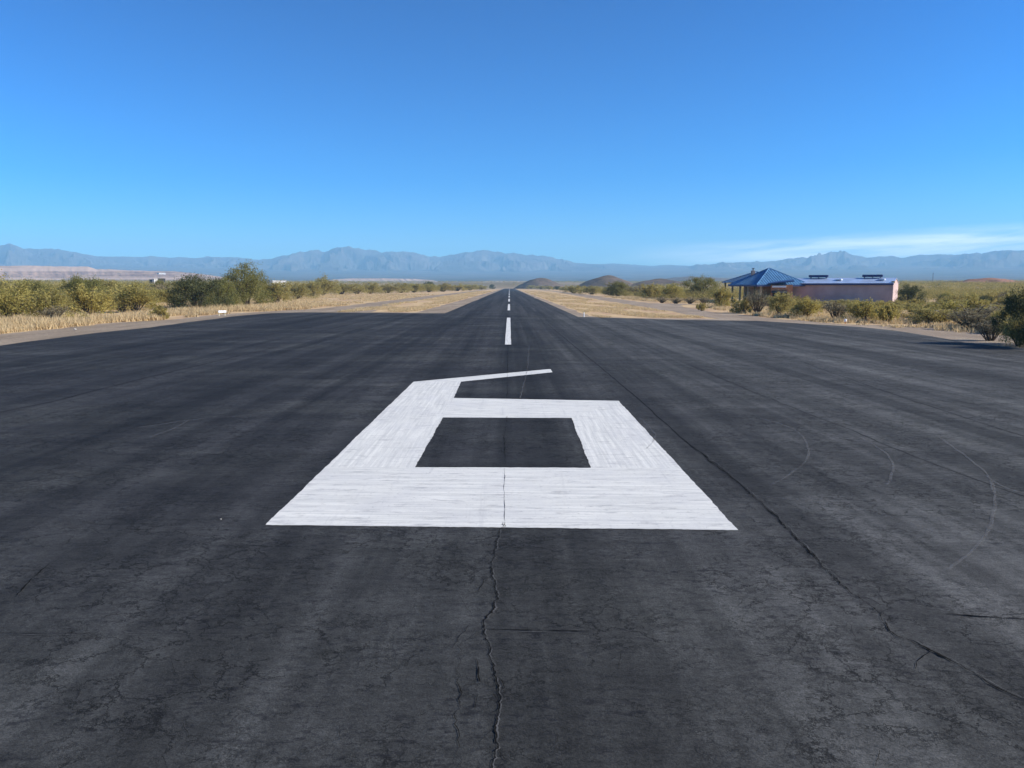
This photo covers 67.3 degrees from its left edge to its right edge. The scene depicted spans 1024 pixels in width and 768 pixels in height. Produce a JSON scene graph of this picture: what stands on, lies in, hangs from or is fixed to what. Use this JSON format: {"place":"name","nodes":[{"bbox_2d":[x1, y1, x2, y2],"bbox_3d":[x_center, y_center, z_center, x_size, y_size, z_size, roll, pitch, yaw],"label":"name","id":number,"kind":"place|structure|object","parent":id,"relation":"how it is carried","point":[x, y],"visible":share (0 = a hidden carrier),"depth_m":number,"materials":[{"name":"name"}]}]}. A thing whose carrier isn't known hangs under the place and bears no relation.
{"place":"outdoors","nodes":[
{"label":"outdoors","id":0,"kind":"place"},
{"bbox_2d":[0,243,266,268],"bbox_3d":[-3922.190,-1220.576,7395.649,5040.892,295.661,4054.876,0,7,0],"label":"mountains","id":1,"kind":"structure","parent":0,"point":[12,254],"depth_m":7376.87,"materials":[{"name":"stone"}]},
{"bbox_2d":[62,274,212,280],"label":"mine terraces","id":2,"kind":"object","parent":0,"point":[128,277],"visible":0.52,"depth_m":2183.13,"materials":[{"name":"soil"}]},
{"bbox_2d":[331,278,437,281],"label":"pale bank","id":3,"kind":"structure","parent":0,"point":[377,279],"depth_m":2511.84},
{"bbox_2d":[218,246,646,271],"bbox_3d":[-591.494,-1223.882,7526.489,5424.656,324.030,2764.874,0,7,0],"label":"mountains","id":4,"kind":"structure","parent":0,"point":[340,259],"depth_m":7516.55,"materials":[{"name":"stone"}]},
{"bbox_2d":[0,0,1023,265],"label":"sky","id":5,"kind":"structure","parent":0,"point":[633,132],"materials":[{"name":"blue"}]},
{"bbox_2d":[5,265,1023,333],"bbox_3d":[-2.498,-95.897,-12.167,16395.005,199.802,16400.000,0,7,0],"label":"ground","id":6,"kind":"structure","parent":0,"point":[913,273],"depth_m":4889.89,"materials":[{"name":"soil"}]},
{"bbox_2d":[0,269,41,318],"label":"creosote bush","id":7,"kind":"object","parent":6,"relation":"on","point":[12,299],"visible":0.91,"depth_m":66.50,"materials":[{"name":"green plant"}]},
{"bbox_2d":[10,281,33,295],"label":"creosote bush","id":8,"kind":"object","parent":6,"relation":"on","point":[16,285],"visible":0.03,"depth_m":97.44,"materials":[{"name":"green plant"}]},
{"bbox_2d":[19,276,61,296],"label":"mesquite tree","id":9,"kind":"object","parent":6,"relation":"on","point":[37,286],"visible":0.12,"depth_m":100.72,"materials":[{"name":"green plant"}]},
{"bbox_2d":[36,280,64,290],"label":"creosote bush","id":10,"kind":"object","parent":6,"relation":"on","point":[57,288],"visible":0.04,"depth_m":113.50,"materials":[{"name":"green plant"}]},
{"bbox_2d":[37,304,69,317],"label":"dead bush","id":11,"kind":"object","parent":6,"relation":"on","point":[55,311],"visible":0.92,"depth_m":66.96,"materials":[{"name":"grey plant"}]},
{"bbox_2d":[24,287,89,319],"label":"creosote bush","id":12,"kind":"object","parent":6,"relation":"on","point":[43,303],"visible":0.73,"depth_m":68.28,"materials":[{"name":"green plant"}]},
{"bbox_2d":[61,274,89,292],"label":"mesquite tree","id":13,"kind":"object","parent":6,"relation":"on","point":[76,280],"visible":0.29,"depth_m":113.65,"materials":[{"name":"green plant"}]},
{"bbox_2d":[59,281,118,314],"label":"creosote bush","id":14,"kind":"object","parent":6,"relation":"on","point":[90,299],"visible":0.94,"depth_m":86.21,"materials":[{"name":"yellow plant"}]},
{"bbox_2d":[67,274,111,292],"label":"mesquite tree","id":15,"kind":"object","parent":6,"relation":"on","point":[93,283],"visible":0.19,"depth_m":117.47,"materials":[{"name":"green plant"}]},
{"bbox_2d":[86,287,121,309],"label":"creosote bush","id":16,"kind":"object","parent":6,"relation":"on","point":[109,299],"visible":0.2,"depth_m":107.27,"materials":[{"name":"green plant"}]},
{"bbox_2d":[96,289,118,303],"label":"creosote bush","id":17,"kind":"object","parent":6,"relation":"on","point":[107,293],"visible":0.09,"depth_m":111.50,"materials":[{"name":"green plant"}]},
{"bbox_2d":[97,278,122,293],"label":"creosote bush","id":18,"kind":"object","parent":6,"relation":"on","point":[110,284],"visible":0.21,"depth_m":121.17,"materials":[{"name":"green plant"}]},
{"bbox_2d":[0,266,228,280],"bbox_3d":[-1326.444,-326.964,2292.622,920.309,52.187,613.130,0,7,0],"label":"mine terraces","id":19,"kind":"object","parent":6,"relation":"on","point":[41,272],"visible":0.54,"depth_m":2292.51,"materials":[{"name":"soil"}]},
{"bbox_2d":[106,279,126,286],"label":"creosote bush","id":20,"kind":"object","parent":6,"relation":"on","point":[118,283],"visible":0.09,"depth_m":138.94,"materials":[{"name":"green plant"}]},
{"bbox_2d":[111,303,129,311],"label":"dead bush","id":21,"kind":"object","parent":6,"relation":"on","point":[121,309],"visible":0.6,"depth_m":95.56,"materials":[{"name":"grey plant"}]},
{"bbox_2d":[108,282,163,311],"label":"creosote bush","id":22,"kind":"object","parent":6,"relation":"on","point":[130,295],"visible":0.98,"depth_m":94.71,"materials":[{"name":"green plant"}]},
{"bbox_2d":[148,304,169,318],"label":"dry bush","id":23,"kind":"object","parent":6,"relation":"on","point":[160,310],"visible":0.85,"depth_m":74.93,"materials":[{"name":"yellow plant"}]},
{"bbox_2d":[151,278,169,289],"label":"mesquite tree","id":24,"kind":"object","parent":6,"relation":"on","point":[159,282],"visible":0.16,"depth_m":159.45,"materials":[{"name":"green plant"}]},
{"bbox_2d":[153,289,176,302],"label":"creosote bush","id":25,"kind":"object","parent":6,"relation":"on","point":[163,296],"visible":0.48,"depth_m":132.48,"materials":[{"name":"green plant"}]},
{"bbox_2d":[164,273,238,308],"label":"mesquite tree","id":26,"kind":"object","parent":6,"relation":"on","point":[194,287],"visible":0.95,"depth_m":101.78,"materials":[{"name":"green plant"}]},
{"bbox_2d":[202,277,246,305],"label":"mesquite tree","id":27,"kind":"object","parent":6,"relation":"on","point":[229,289],"visible":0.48,"depth_m":109.65,"materials":[{"name":"green plant"}]},
{"bbox_2d":[214,259,281,304],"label":"mesquite tree","id":28,"kind":"object","parent":6,"relation":"on","point":[247,293],"visible":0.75,"depth_m":122.64,"materials":[{"name":"green plant"}]},
{"bbox_2d":[0,289,501,345],"bbox_3d":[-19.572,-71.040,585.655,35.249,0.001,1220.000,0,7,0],"label":"gravel shoulder","id":29,"kind":"object","parent":6,"relation":"on","point":[13,338],"visible":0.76,"depth_m":70.61},
{"bbox_2d":[251,278,298,302],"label":"creosote bush","id":30,"kind":"object","parent":6,"relation":"on","point":[276,286],"visible":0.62,"depth_m":144.91,"materials":[{"name":"green plant"}]},
{"bbox_2d":[265,280,285,284],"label":"warehouse","id":31,"kind":"structure","parent":6,"relation":"on","point":[270,281],"depth_m":531.20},
{"bbox_2d":[286,282,319,298],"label":"creosote bush","id":32,"kind":"object","parent":6,"relation":"on","point":[300,288],"visible":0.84,"depth_m":189.78,"materials":[{"name":"green plant"}]},
{"bbox_2d":[297,281,324,295],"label":"creosote bush","id":33,"kind":"object","parent":6,"relation":"on","point":[315,287],"visible":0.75,"depth_m":246.71,"materials":[{"name":"green plant"}]},
{"bbox_2d":[310,274,341,294],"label":"creosote bush","id":34,"kind":"object","parent":6,"relation":"on","point":[328,285],"visible":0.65,"depth_m":277.26,"materials":[{"name":"green plant"}]},
{"bbox_2d":[325,282,359,293],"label":"creosote bush","id":35,"kind":"object","parent":6,"relation":"on","point":[346,288],"visible":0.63,"depth_m":313.01,"materials":[{"name":"green plant"}]},
{"bbox_2d":[348,283,373,293],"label":"creosote bush","id":36,"kind":"object","parent":6,"relation":"on","point":[362,288],"visible":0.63,"depth_m":328.83,"materials":[{"name":"green plant"}]},
{"bbox_2d":[358,282,386,293],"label":"creosote bush","id":37,"kind":"object","parent":6,"relation":"on","point":[375,287],"visible":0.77,"depth_m":338.22,"materials":[{"name":"green plant"}]},
{"bbox_2d":[377,282,403,292],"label":"creosote bush","id":38,"kind":"object","parent":6,"relation":"on","point":[388,287],"visible":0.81,"depth_m":368.80,"materials":[{"name":"green plant"}]},
{"bbox_2d":[392,282,413,292],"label":"creosote bush","id":39,"kind":"object","parent":6,"relation":"on","point":[405,287],"visible":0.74,"depth_m":386.21,"materials":[{"name":"green plant"}]},
{"bbox_2d":[406,282,427,292],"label":"creosote bush","id":40,"kind":"object","parent":6,"relation":"on","point":[416,287],"visible":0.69,"depth_m":411.59,"materials":[{"name":"green plant"}]},
{"bbox_2d":[418,284,440,291],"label":"creosote bush","id":41,"kind":"object","parent":6,"relation":"on","point":[431,287],"visible":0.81,"depth_m":432.28,"materials":[{"name":"green plant"}]},
{"bbox_2d":[434,283,455,291],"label":"creosote bush","id":42,"kind":"object","parent":6,"relation":"on","point":[444,287],"visible":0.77,"depth_m":483.18,"materials":[{"name":"green plant"}]},
{"bbox_2d":[447,283,469,290],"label":"creosote bush","id":43,"kind":"object","parent":6,"relation":"on","point":[458,287],"visible":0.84,"depth_m":549.01,"materials":[{"name":"green plant"}]},
{"bbox_2d":[462,284,478,289],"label":"creosote bush","id":44,"kind":"object","parent":6,"relation":"on","point":[474,286],"visible":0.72,"depth_m":634.77,"materials":[{"name":"green plant"}]},
{"bbox_2d":[476,284,490,289],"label":"creosote bush","id":45,"kind":"object","parent":6,"relation":"on","point":[481,287],"visible":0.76,"depth_m":798.26,"materials":[{"name":"plant"}]},
{"bbox_2d":[0,291,1002,334],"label":"dry grass","id":46,"kind":"structure","parent":6,"relation":"on","point":[19,324],"depth_m":91.47,"materials":[{"name":"plant"}]},
{"bbox_2d":[0,289,1023,767],"bbox_3d":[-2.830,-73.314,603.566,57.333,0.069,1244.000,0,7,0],"label":"runway","id":47,"kind":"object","parent":6,"relation":"on","point":[508,529],"visible":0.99,"depth_m":9.49,"materials":[{"name":"asphalt"}]},
{"bbox_2d":[0,278,1023,302],"bbox_3d":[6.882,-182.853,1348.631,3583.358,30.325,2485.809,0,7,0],"label":"distant scrub","id":48,"kind":"object","parent":6,"relation":"on","point":[969,287],"visible":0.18,"depth_m":335.85,"materials":[{"name":"plant"}]},
{"bbox_2d":[560,285,584,293],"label":"creosote bush","id":49,"kind":"object","parent":6,"relation":"on","point":[572,289],"visible":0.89,"depth_m":353.32,"materials":[{"name":"green plant"}]},
{"bbox_2d":[578,285,602,294],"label":"creosote bush","id":50,"kind":"object","parent":6,"relation":"on","point":[592,291],"visible":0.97,"depth_m":308.93,"materials":[{"name":"green plant"}]},
{"bbox_2d":[601,280,630,295],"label":"mesquite tree","id":51,"kind":"object","parent":6,"relation":"on","point":[617,287],"visible":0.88,"depth_m":246.46,"materials":[{"name":"green plant"}]},
{"bbox_2d":[624,284,642,295],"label":"dead bush","id":52,"kind":"object","parent":6,"relation":"on","point":[634,289],"visible":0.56,"depth_m":235.41,"materials":[{"name":"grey plant"}]},
{"bbox_2d":[636,282,662,297],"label":"creosote bush","id":53,"kind":"object","parent":6,"relation":"on","point":[649,288],"visible":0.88,"depth_m":197.19,"materials":[{"name":"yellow plant"}]},
{"bbox_2d":[656,296,668,302],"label":"dead bush","id":54,"kind":"object","parent":6,"relation":"on","point":[662,300],"visible":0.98,"depth_m":149.97,"materials":[{"name":"grey plant"}]},
{"bbox_2d":[655,283,686,298],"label":"creosote bush","id":55,"kind":"object","parent":6,"relation":"on","point":[673,287],"visible":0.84,"depth_m":182.33,"materials":[{"name":"green plant"}]},
{"bbox_2d":[667,297,682,303],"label":"dead bush","id":56,"kind":"object","parent":6,"relation":"on","point":[675,301],"visible":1,"depth_m":144.83,"materials":[{"name":"grey plant"}]},
{"bbox_2d":[676,274,721,297],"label":"mesquite tree","id":57,"kind":"object","parent":6,"relation":"on","point":[701,284],"visible":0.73,"depth_m":189.71,"materials":[{"name":"green plant"}]},
{"bbox_2d":[706,286,731,306],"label":"creosote bush","id":58,"kind":"object","parent":6,"relation":"on","point":[720,296],"visible":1,"depth_m":114.69,"materials":[{"name":"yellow plant"}]},
{"bbox_2d":[722,271,759,300],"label":"pavilion","id":59,"kind":"structure","parent":6,"relation":"on","point":[751,289],"depth_m":160.65,"materials":[{"name":"blue metal"}]},
{"bbox_2d":[729,296,752,312],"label":"dry bush","id":60,"kind":"object","parent":6,"relation":"on","point":[743,305],"visible":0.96,"depth_m":93.09,"materials":[{"name":"green plant"}]},
{"bbox_2d":[743,289,770,313],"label":"dead bush","id":61,"kind":"object","parent":6,"relation":"on","point":[762,302],"visible":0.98,"depth_m":91.46,"materials":[{"name":"grey plant"}]},
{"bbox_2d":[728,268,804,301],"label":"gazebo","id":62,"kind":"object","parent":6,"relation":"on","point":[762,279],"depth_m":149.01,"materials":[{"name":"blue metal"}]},
{"bbox_2d":[768,279,793,297],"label":"entry wing","id":63,"kind":"structure","parent":6,"relation":"on","point":[781,288],"depth_m":144.55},
{"bbox_2d":[766,289,798,314],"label":"creosote bush","id":64,"kind":"object","parent":6,"relation":"on","point":[776,299],"visible":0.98,"depth_m":83.40,"materials":[{"name":"green plant"}]},
{"bbox_2d":[777,295,823,309],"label":"creosote bush","id":65,"kind":"object","parent":6,"relation":"on","point":[797,298],"visible":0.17,"depth_m":96.67,"materials":[{"name":"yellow plant"}]},
{"bbox_2d":[784,295,827,317],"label":"creosote bush","id":66,"kind":"object","parent":6,"relation":"on","point":[806,306],"visible":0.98,"depth_m":78.01,"materials":[{"name":"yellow plant"}]},
{"bbox_2d":[821,300,849,318],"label":"dead bush","id":67,"kind":"object","parent":6,"relation":"on","point":[835,311],"visible":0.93,"depth_m":73.72,"materials":[{"name":"grey plant"}]},
{"bbox_2d":[830,299,849,302],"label":"creosote bush","id":68,"kind":"object","parent":6,"relation":"on","point":[839,301],"visible":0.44,"depth_m":122.61,"materials":[{"name":"green plant"}]},
{"bbox_2d":[793,275,898,302],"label":"hangar","id":69,"kind":"structure","parent":6,"relation":"on","point":[875,289],"depth_m":143.56,"materials":[{"name":"paint"}]},
{"bbox_2d":[841,297,880,321],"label":"creosote bush","id":70,"kind":"object","parent":6,"relation":"on","point":[865,309],"visible":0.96,"depth_m":69.41,"materials":[{"name":"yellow plant"}]},
{"bbox_2d":[872,300,898,305],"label":"creosote bush","id":71,"kind":"object","parent":6,"relation":"on","point":[882,303],"visible":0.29,"depth_m":106.77,"materials":[{"name":"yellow plant"}]},
{"bbox_2d":[875,303,900,321],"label":"dry bush","id":72,"kind":"object","parent":6,"relation":"on","point":[886,313],"visible":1,"depth_m":67.42,"materials":[{"name":"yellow plant"}]},
{"bbox_2d":[886,305,905,310],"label":"creosote bush","id":73,"kind":"object","parent":6,"relation":"on","point":[900,307],"visible":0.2,"depth_m":98.81,"materials":[{"name":"green plant"}]},
{"bbox_2d":[890,300,909,303],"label":"creosote bush","id":74,"kind":"object","parent":6,"relation":"on","point":[896,301],"visible":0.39,"depth_m":122.39,"materials":[{"name":"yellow plant"}]},
{"bbox_2d":[897,302,923,308],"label":"creosote bush","id":75,"kind":"object","parent":6,"relation":"on","point":[908,304],"visible":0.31,"depth_m":103.98,"materials":[{"name":"green plant"}]},
{"bbox_2d":[895,283,929,305],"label":"mesquite tree","id":76,"kind":"object","parent":6,"relation":"on","point":[911,292],"visible":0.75,"depth_m":129.67,"materials":[{"name":"green plant"}]},
{"bbox_2d":[901,307,924,316],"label":"dry bush","id":77,"kind":"object","parent":6,"relation":"on","point":[909,309],"visible":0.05,"depth_m":79.58,"materials":[{"name":"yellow plant"}]},
{"bbox_2d":[902,299,925,303],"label":"dry bush","id":78,"kind":"object","parent":6,"relation":"on","point":[916,301],"visible":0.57,"depth_m":124.10,"materials":[{"name":"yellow plant"}]},
{"bbox_2d":[907,299,946,319],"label":"creosote bush","id":79,"kind":"object","parent":6,"relation":"on","point":[928,305],"visible":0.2,"depth_m":69.85,"materials":[{"name":"green plant"}]},
{"bbox_2d":[905,306,961,323],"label":"creosote bush","id":80,"kind":"object","parent":6,"relation":"on","point":[930,314],"visible":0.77,"depth_m":66.54,"materials":[{"name":"green plant"}]},
{"bbox_2d":[934,293,954,299],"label":"mesquite tree","id":81,"kind":"object","parent":6,"relation":"on","point":[944,294],"visible":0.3,"depth_m":147.10,"materials":[{"name":"green plant"}]},
{"bbox_2d":[934,298,969,321],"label":"creosote bush","id":82,"kind":"object","parent":6,"relation":"on","point":[955,305],"visible":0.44,"depth_m":68.48,"materials":[{"name":"green plant"}]},
{"bbox_2d":[942,294,966,302],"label":"creosote bush","id":83,"kind":"object","parent":6,"relation":"on","point":[955,298],"visible":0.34,"depth_m":129.60,"materials":[{"name":"green plant"}]},
{"bbox_2d":[941,308,994,327],"bbox_3d":[34.597,-4.820,56.516,4.730,1.786,3.970,0,7,-2],"label":"dead bush","id":84,"kind":"object","parent":6,"relation":"on","point":[972,317],"visible":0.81,"depth_m":56.76,"materials":[{"name":"grey plant"}]},
{"bbox_2d":[933,301,1004,323],"bbox_3d":[35.929,-5.473,60.457,5.263,2.097,4.417,2,8,19],"label":"dead bush","id":85,"kind":"object","parent":6,"relation":"on","point":[978,310],"visible":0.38,"depth_m":59.88,"materials":[{"name":"plant"}]},
{"bbox_2d":[960,292,978,299],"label":"creosote bush","id":86,"kind":"object","parent":6,"relation":"on","point":[970,295],"visible":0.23,"depth_m":129.84,"materials":[{"name":"green plant"}]},
{"bbox_2d":[961,292,989,309],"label":"creosote bush","id":87,"kind":"object","parent":6,"relation":"on","point":[974,301],"visible":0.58,"depth_m":78.42,"materials":[{"name":"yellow plant"}]},
{"bbox_2d":[978,295,999,305],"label":"mesquite tree","id":88,"kind":"object","parent":6,"relation":"on","point":[985,297],"visible":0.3,"depth_m":109.51,"materials":[{"name":"green plant"}]},
{"bbox_2d":[980,291,997,302],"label":"creosote bush","id":89,"kind":"object","parent":6,"relation":"on","point":[989,295],"visible":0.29,"depth_m":127.63,"materials":[{"name":"green plant"}]},
{"bbox_2d":[985,308,1013,330],"bbox_3d":[35.500,-4.623,54.357,3.989,1.950,4.091,4,8,29],"label":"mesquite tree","id":90,"kind":"object","parent":6,"relation":"on","point":[996,316],"visible":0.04,"depth_m":54.47,"materials":[{"name":"green plant"}]},
{"bbox_2d":[994,291,1008,301],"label":"dead bush","id":91,"kind":"object","parent":6,"relation":"on","point":[1003,294],"visible":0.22,"depth_m":135.22,"materials":[{"name":"brown plant"}]},
{"bbox_2d":[986,286,1023,345],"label":"mesquite tree","id":92,"kind":"object","parent":6,"relation":"on","point":[1012,304],"visible":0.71,"depth_m":42.48,"materials":[{"name":"green plant"}]},
{"bbox_2d":[1012,302,1023,347],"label":"mesquite tree","id":93,"kind":"object","parent":6,"relation":"on","point":[1020,337],"visible":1,"depth_m":40.19,"materials":[{"name":"green plant"}]},
{"bbox_2d":[513,278,564,288],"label":"hill","id":94,"kind":"structure","parent":0,"point":[536,282],"depth_m":1119.08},
{"bbox_2d":[580,275,631,287],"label":"hill","id":95,"kind":"structure","parent":0,"point":[604,280],"depth_m":867.51,"materials":[{"name":"soil"}]},
{"bbox_2d":[604,263,682,266],"bbox_3d":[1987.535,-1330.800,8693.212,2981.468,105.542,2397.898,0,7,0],"label":"mountains","id":96,"kind":"structure","parent":0,"point":[641,265],"depth_m":8939.83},
{"bbox_2d":[630,278,683,286],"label":"hill","id":97,"kind":"structure","parent":0,"point":[659,281],"depth_m":857.93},
{"bbox_2d":[667,276,728,281],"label":"hill","id":98,"kind":"structure","parent":0,"point":[681,279],"depth_m":2426.40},
{"bbox_2d":[516,289,1023,348],"bbox_3d":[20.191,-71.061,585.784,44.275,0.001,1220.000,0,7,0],"label":"gravel road","id":99,"kind":"structure","parent":0,"point":[973,337],"depth_m":74.79,"materials":[{"name":"gravel"}]},
{"bbox_2d":[682,297,698,303],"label":"dead bush","id":100,"kind":"object","parent":99,"relation":"on","point":[689,300],"visible":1,"depth_m":143.08,"materials":[{"name":"grey plant"}]},
{"bbox_2d":[696,303,707,310],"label":"dry bush","id":101,"kind":"object","parent":99,"relation":"on","point":[702,306],"visible":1,"depth_m":100.90,"materials":[{"name":"yellow plant"}]},
{"bbox_2d":[697,297,712,302],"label":"dead bush","id":102,"kind":"object","parent":99,"relation":"on","point":[704,299],"visible":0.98,"depth_m":143.12,"materials":[{"name":"grey plant"}]},
{"bbox_2d":[967,316,1011,340],"bbox_3d":[28.457,-3.296,45.385,2.344,1.559,2.169,1,7,9],"label":"dead bush","id":103,"kind":"object","parent":99,"relation":"on","point":[986,331],"visible":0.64,"depth_m":45.33,"materials":[{"name":"grey plant"}]},
{"bbox_2d":[998,315,1023,346],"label":"creosote bush","id":104,"kind":"object","parent":99,"relation":"on","point":[1011,327],"visible":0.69,"depth_m":41.23,"materials":[{"name":"green plant"}]},
{"bbox_2d":[640,250,1023,270],"bbox_3d":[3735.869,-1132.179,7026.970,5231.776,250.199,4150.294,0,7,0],"label":"mountains","id":105,"kind":"structure","parent":0,"point":[987,260],"depth_m":7190.34,"materials":[{"name":"stone"}]},
{"bbox_2d":[954,278,1022,284],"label":"earth mound","id":106,"kind":"object","parent":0,"point":[986,279],"visible":0.23,"depth_m":632.14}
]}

